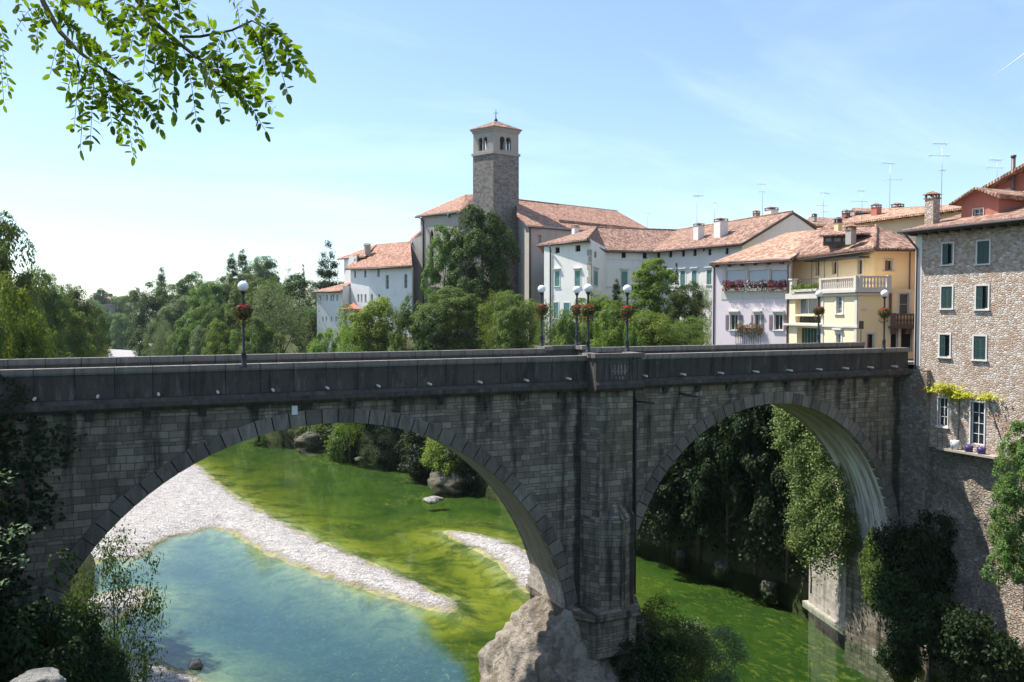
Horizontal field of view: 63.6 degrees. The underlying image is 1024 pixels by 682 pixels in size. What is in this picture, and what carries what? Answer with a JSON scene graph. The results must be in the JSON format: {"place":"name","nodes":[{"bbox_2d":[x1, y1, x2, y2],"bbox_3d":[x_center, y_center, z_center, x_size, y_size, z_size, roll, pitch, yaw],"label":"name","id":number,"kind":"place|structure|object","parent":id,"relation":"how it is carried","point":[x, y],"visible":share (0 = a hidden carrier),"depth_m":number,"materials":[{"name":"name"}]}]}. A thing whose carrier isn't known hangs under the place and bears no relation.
{"place":"outdoors","nodes":[
{"label":"outdoors","id":0,"kind":"place"},
{"bbox_2d":[106,349,137,356],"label":"riverbed","id":1,"kind":"structure","parent":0,"point":[121,353],"depth_m":439.74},
{"bbox_2d":[109,313,131,346],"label":"broadleaf tree","id":2,"kind":"object","parent":1,"relation":"on","point":[120,322],"visible":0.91,"depth_m":527.73,"materials":[{"name":"green plant"}]},
{"bbox_2d":[117,286,150,344],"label":"broadleaf tree","id":3,"kind":"object","parent":1,"relation":"on","point":[122,301],"visible":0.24,"depth_m":555.21,"materials":[{"name":"green plant"}]},
{"bbox_2d":[201,317,241,354],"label":"broadleaf tree","id":4,"kind":"object","parent":1,"relation":"on","point":[222,348],"visible":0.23,"depth_m":170.48,"materials":[{"name":"green plant"}]},
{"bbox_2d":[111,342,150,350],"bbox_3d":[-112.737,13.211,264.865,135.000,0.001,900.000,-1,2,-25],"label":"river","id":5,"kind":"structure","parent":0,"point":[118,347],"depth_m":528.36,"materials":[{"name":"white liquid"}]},
{"bbox_2d":[759,580,778,603],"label":"rock","id":6,"kind":"object","parent":5,"relation":"in","point":[769,591],"visible":1,"depth_m":67.37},
{"bbox_2d":[865,560,982,681],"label":"shrub","id":7,"kind":"object","parent":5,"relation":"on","point":[911,604],"visible":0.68,"depth_m":47.92,"materials":[{"name":"green plant"}]},
{"bbox_2d":[0,0,315,165],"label":"locust branch","id":8,"kind":"object","parent":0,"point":[158,40],"visible":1,"depth_m":3.02,"materials":[{"name":"plant"}]},
{"bbox_2d":[12,313,844,649],"bbox_3d":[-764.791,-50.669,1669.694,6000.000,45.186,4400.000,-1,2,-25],"label":"ground","id":9,"kind":"structure","parent":0,"point":[794,593],"depth_m":73.00,"materials":[{"name":"plant"}]},
{"bbox_2d":[0,470,44,589],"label":"shrub sprigs","id":10,"kind":"object","parent":9,"relation":"on","point":[12,534],"visible":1,"depth_m":11.93,"materials":[{"name":"green plant"}]},
{"bbox_2d":[0,210,48,358],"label":"broadleaf tree","id":11,"kind":"object","parent":9,"relation":"on","point":[23,278],"visible":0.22,"depth_m":58.22,"materials":[{"name":"green plant"}]},
{"bbox_2d":[0,271,52,358],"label":"broadleaf tree","id":12,"kind":"object","parent":9,"relation":"on","point":[25,338],"visible":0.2,"depth_m":51.47,"materials":[{"name":"green plant"}]},
{"bbox_2d":[10,667,66,681],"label":"rock","id":13,"kind":"object","parent":9,"relation":"on","point":[48,674],"visible":1,"depth_m":7.49,"materials":[{"name":"stone"}]},
{"bbox_2d":[18,265,73,357],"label":"broadleaf tree","id":14,"kind":"object","parent":9,"relation":"on","point":[51,309],"visible":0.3,"depth_m":127.79,"materials":[{"name":"green plant"}]},
{"bbox_2d":[0,528,96,681],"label":"broadleaf tree","id":15,"kind":"object","parent":9,"relation":"on","point":[16,640],"visible":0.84,"depth_m":27.21,"materials":[{"name":"green plant"}]},
{"bbox_2d":[49,308,98,357],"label":"broadleaf tree","id":16,"kind":"object","parent":9,"relation":"on","point":[79,346],"visible":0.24,"depth_m":141.99,"materials":[{"name":"green plant"}]},
{"bbox_2d":[56,286,105,357],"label":"broadleaf tree","id":17,"kind":"object","parent":9,"relation":"on","point":[75,299],"visible":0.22,"depth_m":154.90,"materials":[{"name":"green plant"}]},
{"bbox_2d":[82,303,112,356],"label":"broadleaf tree","id":18,"kind":"object","parent":9,"relation":"on","point":[104,328],"visible":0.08,"depth_m":170.32,"materials":[{"name":"green plant"}]},
{"bbox_2d":[121,279,189,355],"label":"broadleaf tree","id":19,"kind":"object","parent":9,"relation":"on","point":[159,299],"visible":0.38,"depth_m":281.20,"materials":[{"name":"green plant"}]},
{"bbox_2d":[140,317,174,355],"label":"willow tree","id":20,"kind":"object","parent":9,"relation":"on","point":[145,338],"visible":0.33,"depth_m":234.84,"materials":[{"name":"green plant"}]},
{"bbox_2d":[149,326,177,355],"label":"willow tree","id":21,"kind":"object","parent":9,"relation":"on","point":[163,338],"visible":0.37,"depth_m":214.63,"materials":[{"name":"green plant"}]},
{"bbox_2d":[151,295,194,355],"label":"broadleaf tree","id":22,"kind":"object","parent":9,"relation":"on","point":[174,313],"visible":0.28,"depth_m":253.15,"materials":[{"name":"green plant"}]},
{"bbox_2d":[164,318,202,355],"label":"broadleaf tree","id":23,"kind":"object","parent":9,"relation":"on","point":[184,335],"visible":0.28,"depth_m":203.70,"materials":[{"name":"green plant"}]},
{"bbox_2d":[166,271,210,328],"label":"broadleaf tree","id":24,"kind":"object","parent":9,"relation":"on","point":[182,288],"visible":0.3,"depth_m":312.59,"materials":[{"name":"green plant"}]},
{"bbox_2d":[185,324,219,354],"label":"broadleaf tree","id":25,"kind":"object","parent":9,"relation":"on","point":[196,344],"visible":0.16,"depth_m":176.48,"materials":[{"name":"green plant"}]},
{"bbox_2d":[181,281,230,343],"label":"broadleaf tree","id":26,"kind":"object","parent":9,"relation":"on","point":[203,292],"visible":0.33,"depth_m":238.20,"materials":[{"name":"green plant"}]},
{"bbox_2d":[191,295,232,343],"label":"broadleaf tree","id":27,"kind":"object","parent":9,"relation":"on","point":[214,310],"visible":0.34,"depth_m":213.71,"materials":[{"name":"green plant"}]},
{"bbox_2d":[209,274,240,333],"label":"broadleaf tree","id":28,"kind":"object","parent":9,"relation":"on","point":[228,288],"visible":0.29,"depth_m":248.34,"materials":[{"name":"green plant"}]},
{"bbox_2d":[224,277,276,340],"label":"broadleaf tree","id":29,"kind":"object","parent":9,"relation":"on","point":[238,295],"visible":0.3,"depth_m":203.29,"materials":[{"name":"green plant"}]},
{"bbox_2d":[241,255,281,330],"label":"broadleaf tree","id":30,"kind":"object","parent":9,"relation":"on","point":[261,269],"visible":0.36,"depth_m":253.02,"materials":[{"name":"green plant"}]},
{"bbox_2d":[236,281,324,353],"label":"willow tree","id":31,"kind":"object","parent":9,"relation":"on","point":[277,322],"visible":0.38,"depth_m":158.27,"materials":[{"name":"green plant"}]},
{"bbox_2d":[273,272,318,328],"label":"broadleaf tree","id":32,"kind":"object","parent":9,"relation":"on","point":[295,279],"visible":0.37,"depth_m":210.16,"materials":[{"name":"green plant"}]},
{"bbox_2d":[287,306,316,346],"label":"broadleaf tree","id":33,"kind":"object","parent":9,"relation":"on","point":[313,326],"visible":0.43,"depth_m":173.21,"materials":[{"name":"green plant"}]},
{"bbox_2d":[306,327,336,352],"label":"broadleaf tree","id":34,"kind":"object","parent":9,"relation":"on","point":[319,348],"visible":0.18,"depth_m":145.67,"materials":[{"name":"green plant"}]},
{"bbox_2d":[308,240,343,324],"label":"cedar tree","id":35,"kind":"object","parent":9,"relation":"on","point":[328,274],"visible":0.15,"depth_m":193.75,"materials":[{"name":"green plant"}]},
{"bbox_2d":[323,423,369,461],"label":"shrub","id":36,"kind":"object","parent":9,"relation":"on","point":[335,449],"visible":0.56,"depth_m":131.82,"materials":[{"name":"green plant"}]},
{"bbox_2d":[311,241,413,352],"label":"white convent","id":37,"kind":"structure","parent":9,"relation":"on","point":[376,271],"depth_m":157.49,"materials":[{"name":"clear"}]},
{"bbox_2d":[331,296,395,351],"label":"broadleaf tree","id":38,"kind":"object","parent":9,"relation":"on","point":[372,336],"visible":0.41,"depth_m":136.10,"materials":[{"name":"green plant"}]},
{"bbox_2d":[358,425,402,466],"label":"shrub","id":39,"kind":"object","parent":9,"relation":"on","point":[369,449],"visible":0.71,"depth_m":125.55,"materials":[{"name":"green plant"}]},
{"bbox_2d":[382,293,422,350],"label":"broadleaf tree","id":40,"kind":"object","parent":9,"relation":"on","point":[402,321],"visible":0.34,"depth_m":131.17,"materials":[{"name":"green plant"}]},
{"bbox_2d":[394,430,435,477],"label":"broadleaf tree","id":41,"kind":"object","parent":9,"relation":"on","point":[418,441],"visible":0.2,"depth_m":115.66,"materials":[{"name":"green plant"}]},
{"bbox_2d":[413,308,451,350],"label":"broadleaf tree","id":42,"kind":"object","parent":9,"relation":"on","point":[430,339],"visible":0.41,"depth_m":123.20,"materials":[{"name":"green plant"}]},
{"bbox_2d":[420,224,464,335],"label":"broadleaf tree","id":43,"kind":"object","parent":9,"relation":"on","point":[443,260],"visible":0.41,"depth_m":138.80,"materials":[{"name":"green plant"}]},
{"bbox_2d":[409,285,497,350],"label":"broadleaf tree","id":44,"kind":"object","parent":9,"relation":"on","point":[461,341],"visible":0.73,"depth_m":125.88,"materials":[{"name":"green plant"}]},
{"bbox_2d":[0,342,913,681],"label":"stone bridge","id":45,"kind":"structure","parent":9,"relation":"on","point":[570,454],"depth_m":42.23,"materials":[{"name":"stone"}]},
{"bbox_2d":[0,374,39,419],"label":"ivy strand","id":46,"kind":"object","parent":45,"relation":"attached to","point":[15,401],"visible":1,"depth_m":31.99,"materials":[{"name":"green plant"}]},
{"bbox_2d":[0,416,87,605],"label":"ivy cover","id":47,"kind":"object","parent":45,"relation":"attached to","point":[4,469],"visible":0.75,"depth_m":32.52,"materials":[{"name":"green plant"}]},
{"bbox_2d":[762,405,857,585],"bbox_3d":[20.743,9.349,58.322,3.649,15.092,8.498,-1,2,-25],"label":"hanging ivy","id":48,"kind":"object","parent":45,"relation":"hanging from","point":[821,482],"visible":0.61,"depth_m":57.22,"materials":[{"name":"green plant"}]},
{"bbox_2d":[445,204,520,342],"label":"broadleaf tree","id":49,"kind":"object","parent":9,"relation":"on","point":[478,237],"visible":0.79,"depth_m":134.13,"materials":[{"name":"green plant"}]},
{"bbox_2d":[474,289,513,348],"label":"broadleaf tree","id":50,"kind":"object","parent":9,"relation":"on","point":[490,339],"visible":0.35,"depth_m":118.79,"materials":[{"name":"green plant"}]},
{"bbox_2d":[469,117,522,339],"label":"bell tower","id":51,"kind":"structure","parent":9,"relation":"on","point":[496,175],"depth_m":146.87,"materials":[{"name":"stone"}]},
{"bbox_2d":[487,290,543,348],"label":"broadleaf tree","id":52,"kind":"object","parent":9,"relation":"on","point":[515,317],"visible":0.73,"depth_m":111.56,"materials":[{"name":"green plant"}]},
{"bbox_2d":[410,194,646,339],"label":"church","id":53,"kind":"structure","parent":9,"relation":"on","point":[539,222],"depth_m":152.18,"materials":[{"name":"paint"}]},
{"bbox_2d":[532,298,564,345],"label":"broadleaf tree","id":54,"kind":"object","parent":9,"relation":"on","point":[545,333],"visible":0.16,"depth_m":99.65,"materials":[{"name":"green plant"}]},
{"bbox_2d":[478,594,659,681],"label":"rock outcrop","id":55,"kind":"object","parent":9,"relation":"on","point":[538,639],"visible":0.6,"depth_m":42.12,"materials":[{"name":"stone"}]},
{"bbox_2d":[610,617,690,681],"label":"shrub","id":56,"kind":"object","parent":55,"relation":"on","point":[660,669],"visible":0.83,"depth_m":42.43,"materials":[{"name":"green plant"}]},
{"bbox_2d":[636,592,716,681],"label":"shrub","id":57,"kind":"object","parent":55,"relation":"on","point":[683,635],"visible":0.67,"depth_m":44.04,"materials":[{"name":"green plant"}]},
{"bbox_2d":[552,309,591,344],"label":"broadleaf tree","id":58,"kind":"object","parent":9,"relation":"on","point":[565,323],"visible":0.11,"depth_m":94.26,"materials":[{"name":"green plant"}]},
{"bbox_2d":[574,290,625,346],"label":"broadleaf tree","id":59,"kind":"object","parent":9,"relation":"on","point":[599,304],"visible":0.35,"depth_m":96.81,"materials":[{"name":"green plant"}]},
{"bbox_2d":[590,303,625,346],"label":"broadleaf tree","id":60,"kind":"object","parent":9,"relation":"on","point":[612,336],"visible":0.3,"depth_m":87.29,"materials":[{"name":"green plant"}]},
{"bbox_2d":[616,258,678,344],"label":"broadleaf tree","id":61,"kind":"object","parent":9,"relation":"on","point":[651,298],"visible":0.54,"depth_m":95.63,"materials":[{"name":"green plant"}]},
{"bbox_2d":[623,311,683,346],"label":"broadleaf tree","id":62,"kind":"object","parent":9,"relation":"on","point":[656,337],"visible":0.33,"depth_m":83.02,"materials":[{"name":"green plant"}]},
{"bbox_2d":[642,446,699,558],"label":"broadleaf tree","id":63,"kind":"object","parent":9,"relation":"on","point":[672,499],"visible":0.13,"depth_m":74.34,"materials":[{"name":"green plant"}]},
{"bbox_2d":[537,207,819,345],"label":"white town house","id":64,"kind":"structure","parent":9,"relation":"on","point":[600,259],"depth_m":109.04,"materials":[{"name":"paint"}]},
{"bbox_2d":[664,281,707,345],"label":"broadleaf tree","id":65,"kind":"object","parent":9,"relation":"on","point":[681,299],"visible":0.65,"depth_m":89.20,"materials":[{"name":"green plant"}]},
{"bbox_2d":[666,315,710,345],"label":"broadleaf tree","id":66,"kind":"object","parent":9,"relation":"on","point":[684,328],"visible":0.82,"depth_m":81.64,"materials":[{"name":"green plant"}]},
{"bbox_2d":[652,433,742,563],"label":"broadleaf tree","id":67,"kind":"object","parent":9,"relation":"on","point":[683,466],"visible":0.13,"depth_m":72.74,"materials":[{"name":"green plant"}]},
{"bbox_2d":[683,413,762,569],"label":"broadleaf tree","id":68,"kind":"object","parent":9,"relation":"on","point":[715,454],"visible":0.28,"depth_m":69.75,"materials":[{"name":"green plant"}]},
{"bbox_2d":[638,404,812,581],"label":"bank creeper","id":69,"kind":"object","parent":9,"relation":"on","point":[763,546],"visible":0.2,"depth_m":69.33,"materials":[{"name":"green plant"}]},
{"bbox_2d":[721,404,787,574],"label":"broadleaf tree","id":70,"kind":"object","parent":9,"relation":"on","point":[740,422],"visible":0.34,"depth_m":67.55,"materials":[{"name":"green plant"}]},
{"bbox_2d":[709,230,815,344],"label":"mauve house","id":71,"kind":"structure","parent":9,"relation":"on","point":[767,261],"depth_m":71.62,"materials":[{"name":"paint"}]},
{"bbox_2d":[769,310,786,330],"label":"window","id":72,"kind":"structure","parent":71,"relation":"in","point":[780,318],"depth_m":69.29,"materials":[{"name":"stone"}]},
{"bbox_2d":[743,404,811,583],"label":"broadleaf tree","id":73,"kind":"object","parent":9,"relation":"on","point":[761,506],"visible":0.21,"depth_m":65.74,"materials":[{"name":"green plant"}]},
{"bbox_2d":[784,507,830,592],"bbox_3d":[21.246,14.878,58.506,3.913,6.038,3.372,1,2,27],"label":"shrub","id":74,"kind":"object","parent":9,"relation":"on","point":[795,538],"visible":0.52,"depth_m":58.20,"materials":[{"name":"green plant"}]},
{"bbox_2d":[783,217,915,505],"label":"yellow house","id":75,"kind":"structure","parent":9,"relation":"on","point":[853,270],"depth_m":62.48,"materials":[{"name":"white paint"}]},
{"bbox_2d":[802,521,915,668],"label":"quay wall","id":76,"kind":"structure","parent":9,"relation":"on","point":[825,602],"depth_m":60.13,"materials":[{"name":"stone"}]},
{"bbox_2d":[826,503,864,586],"bbox_3d":[22.693,13.725,55.886,2.835,5.974,3.004,-1,2,-24],"label":"shrub","id":77,"kind":"object","parent":76,"relation":"on","point":[856,530],"visible":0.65,"depth_m":55.20,"materials":[{"name":"green plant"}]},
{"bbox_2d":[857,528,911,655],"bbox_3d":[23.796,15.999,53.027,2.744,8.666,3.377,-2,3,-41],"label":"shrub","id":78,"kind":"object","parent":76,"relation":"on","point":[875,568],"visible":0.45,"depth_m":53.14,"materials":[{"name":"green plant"}]},
{"bbox_2d":[842,203,960,238],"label":"cream house","id":79,"kind":"structure","parent":9,"relation":"on","point":[896,218],"depth_m":85.81,"materials":[{"name":"tile"}]},
{"bbox_2d":[868,506,960,632],"bbox_3d":[25.101,14.728,51.480,5.435,8.863,6.308,1,2,26],"label":"shrub","id":80,"kind":"object","parent":9,"relation":"on","point":[906,545],"visible":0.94,"depth_m":50.26,"materials":[{"name":"green plant"}]},
{"bbox_2d":[884,368,1023,681],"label":"rubble cliff","id":81,"kind":"structure","parent":9,"relation":"on","point":[958,486],"depth_m":50.11,"materials":[{"name":"stone"}]},
{"bbox_2d":[897,187,1023,458],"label":"stone house","id":82,"kind":"structure","parent":9,"relation":"on","point":[969,305],"depth_m":49.35,"materials":[{"name":"brown stone"}]},
{"bbox_2d":[935,396,948,428],"bbox_3d":[26.594,4.402,50.952,0.290,1.903,0.883,-1,2,-25],"label":"window","id":83,"kind":"structure","parent":82,"relation":"in","point":[944,402],"depth_m":51.08,"materials":[{"name":"white paint"}]},
{"bbox_2d":[936,333,951,358],"bbox_3d":[26.611,0.287,50.773,0.290,1.541,0.988,-1,2,-25],"label":"window","id":84,"kind":"structure","parent":82,"relation":"in","point":[944,339],"depth_m":50.84,"materials":[{"name":"stone"}]},
{"bbox_2d":[938,285,953,309],"bbox_3d":[26.643,-2.664,50.601,0.290,1.511,1.039,-1,2,-25],"label":"window","id":85,"kind":"structure","parent":82,"relation":"in","point":[946,292],"depth_m":50.57,"materials":[{"name":"stone"}]},
{"bbox_2d":[939,241,954,265],"bbox_3d":[26.650,-5.322,50.496,0.290,1.459,1.010,-1,2,-25],"label":"window","id":86,"kind":"structure","parent":82,"relation":"in","point":[947,250],"depth_m":50.57,"materials":[{"name":"wood"}]},
{"bbox_2d":[923,381,1005,439],"bbox_3d":[26.796,4.542,49.495,0.780,4.124,5.609,-1,2,-25],"label":"creeper","id":87,"kind":"object","parent":82,"relation":"attached to","point":[954,395],"visible":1,"depth_m":49.78,"materials":[{"name":"yellow plant"}]},
{"bbox_2d":[969,400,985,445],"bbox_3d":[27.584,4.848,48.899,0.210,2.602,1.004,-1,2,-25],"label":"french window","id":88,"kind":"structure","parent":82,"relation":"in","point":[978,408],"depth_m":49.02,"materials":[{"name":"white paint"}]},
{"bbox_2d":[970,334,987,361],"bbox_3d":[27.573,0.405,48.675,0.290,1.556,1.059,-1,2,-25],"label":"window","id":89,"kind":"structure","parent":82,"relation":"in","point":[979,342],"depth_m":48.69,"materials":[{"name":"stone"}]},
{"bbox_2d":[972,284,990,310],"bbox_3d":[27.610,-2.553,48.492,0.290,1.550,1.054,-1,2,-25],"label":"window","id":90,"kind":"structure","parent":82,"relation":"in","point":[982,303],"depth_m":48.53,"materials":[{"name":"stone"}]},
{"bbox_2d":[974,239,991,265],"bbox_3d":[27.618,-5.193,48.383,0.290,1.499,1.052,-1,2,-25],"label":"window","id":91,"kind":"structure","parent":82,"relation":"in","point":[983,248],"depth_m":48.37,"materials":[{"name":"wood"}]},
{"bbox_2d":[979,420,1023,610],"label":"broadleaf tree","id":92,"kind":"object","parent":9,"relation":"on","point":[1008,495],"visible":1,"depth_m":38.14,"materials":[{"name":"green plant"}]},
{"bbox_2d":[87,435,875,681],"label":"riverbed","id":93,"kind":"structure","parent":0,"point":[284,561],"depth_m":69.61,"materials":[{"name":"plant"}]},
{"bbox_2d":[1,594,130,681],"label":"broadleaf tree","id":94,"kind":"object","parent":93,"relation":"on","point":[94,660],"visible":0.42,"depth_m":30.01,"materials":[{"name":"green plant"}]},
{"bbox_2d":[43,575,136,681],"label":"shrub","id":95,"kind":"object","parent":93,"relation":"on","point":[116,638],"visible":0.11,"depth_m":36.69,"materials":[{"name":"green plant"}]},
{"bbox_2d":[65,519,170,681],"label":"broadleaf tree","id":96,"kind":"object","parent":93,"relation":"on","point":[145,669],"visible":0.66,"depth_m":38.56,"materials":[{"name":"green plant"}]},
{"bbox_2d":[228,313,285,442],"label":"broadleaf tree","id":97,"kind":"object","parent":93,"relation":"on","point":[256,345],"visible":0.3,"depth_m":148.81,"materials":[{"name":"green plant"}]},
{"bbox_2d":[294,431,328,450],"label":"rock","id":98,"kind":"object","parent":93,"relation":"on","point":[305,441],"visible":0.77,"depth_m":139.82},
{"bbox_2d":[331,318,365,464],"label":"broadleaf tree","id":99,"kind":"object","parent":93,"relation":"on","point":[349,348],"visible":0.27,"depth_m":128.00,"materials":[{"name":"green plant"}]},
{"bbox_2d":[419,437,471,474],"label":"shrub","id":100,"kind":"object","parent":93,"relation":"on","point":[438,450],"visible":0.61,"depth_m":108.86,"materials":[{"name":"green plant"}]},
{"bbox_2d":[427,467,471,493],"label":"rock","id":101,"kind":"object","parent":93,"relation":"on","point":[438,481],"visible":0.84,"depth_m":107.02,"materials":[{"name":"stone"}]},
{"bbox_2d":[664,615,753,681],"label":"shrub","id":102,"kind":"object","parent":93,"relation":"on","point":[717,675],"visible":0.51,"depth_m":45.75,"materials":[{"name":"green plant"}]},
{"bbox_2d":[710,560,732,585],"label":"rock","id":103,"kind":"object","parent":93,"relation":"on","point":[720,574],"visible":0.91,"depth_m":72.04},
{"bbox_2d":[871,629,925,681],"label":"shrub","id":104,"kind":"object","parent":93,"relation":"on","point":[888,659],"visible":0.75,"depth_m":50.08,"materials":[{"name":"green plant"}]},
{"bbox_2d":[935,595,1023,681],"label":"shrub","id":105,"kind":"object","parent":93,"relation":"on","point":[969,636],"visible":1,"depth_m":43.55,"materials":[{"name":"green plant"}]},
{"bbox_2d":[0,0,1023,315],"label":"sky","id":106,"kind":"structure","parent":0,"point":[633,108],"materials":[{"name":"blue"}]},
{"bbox_2d":[980,155,1023,190],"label":"red house","id":107,"kind":"structure","parent":0,"point":[1013,179],"depth_m":54.91,"materials":[{"name":"stone"}]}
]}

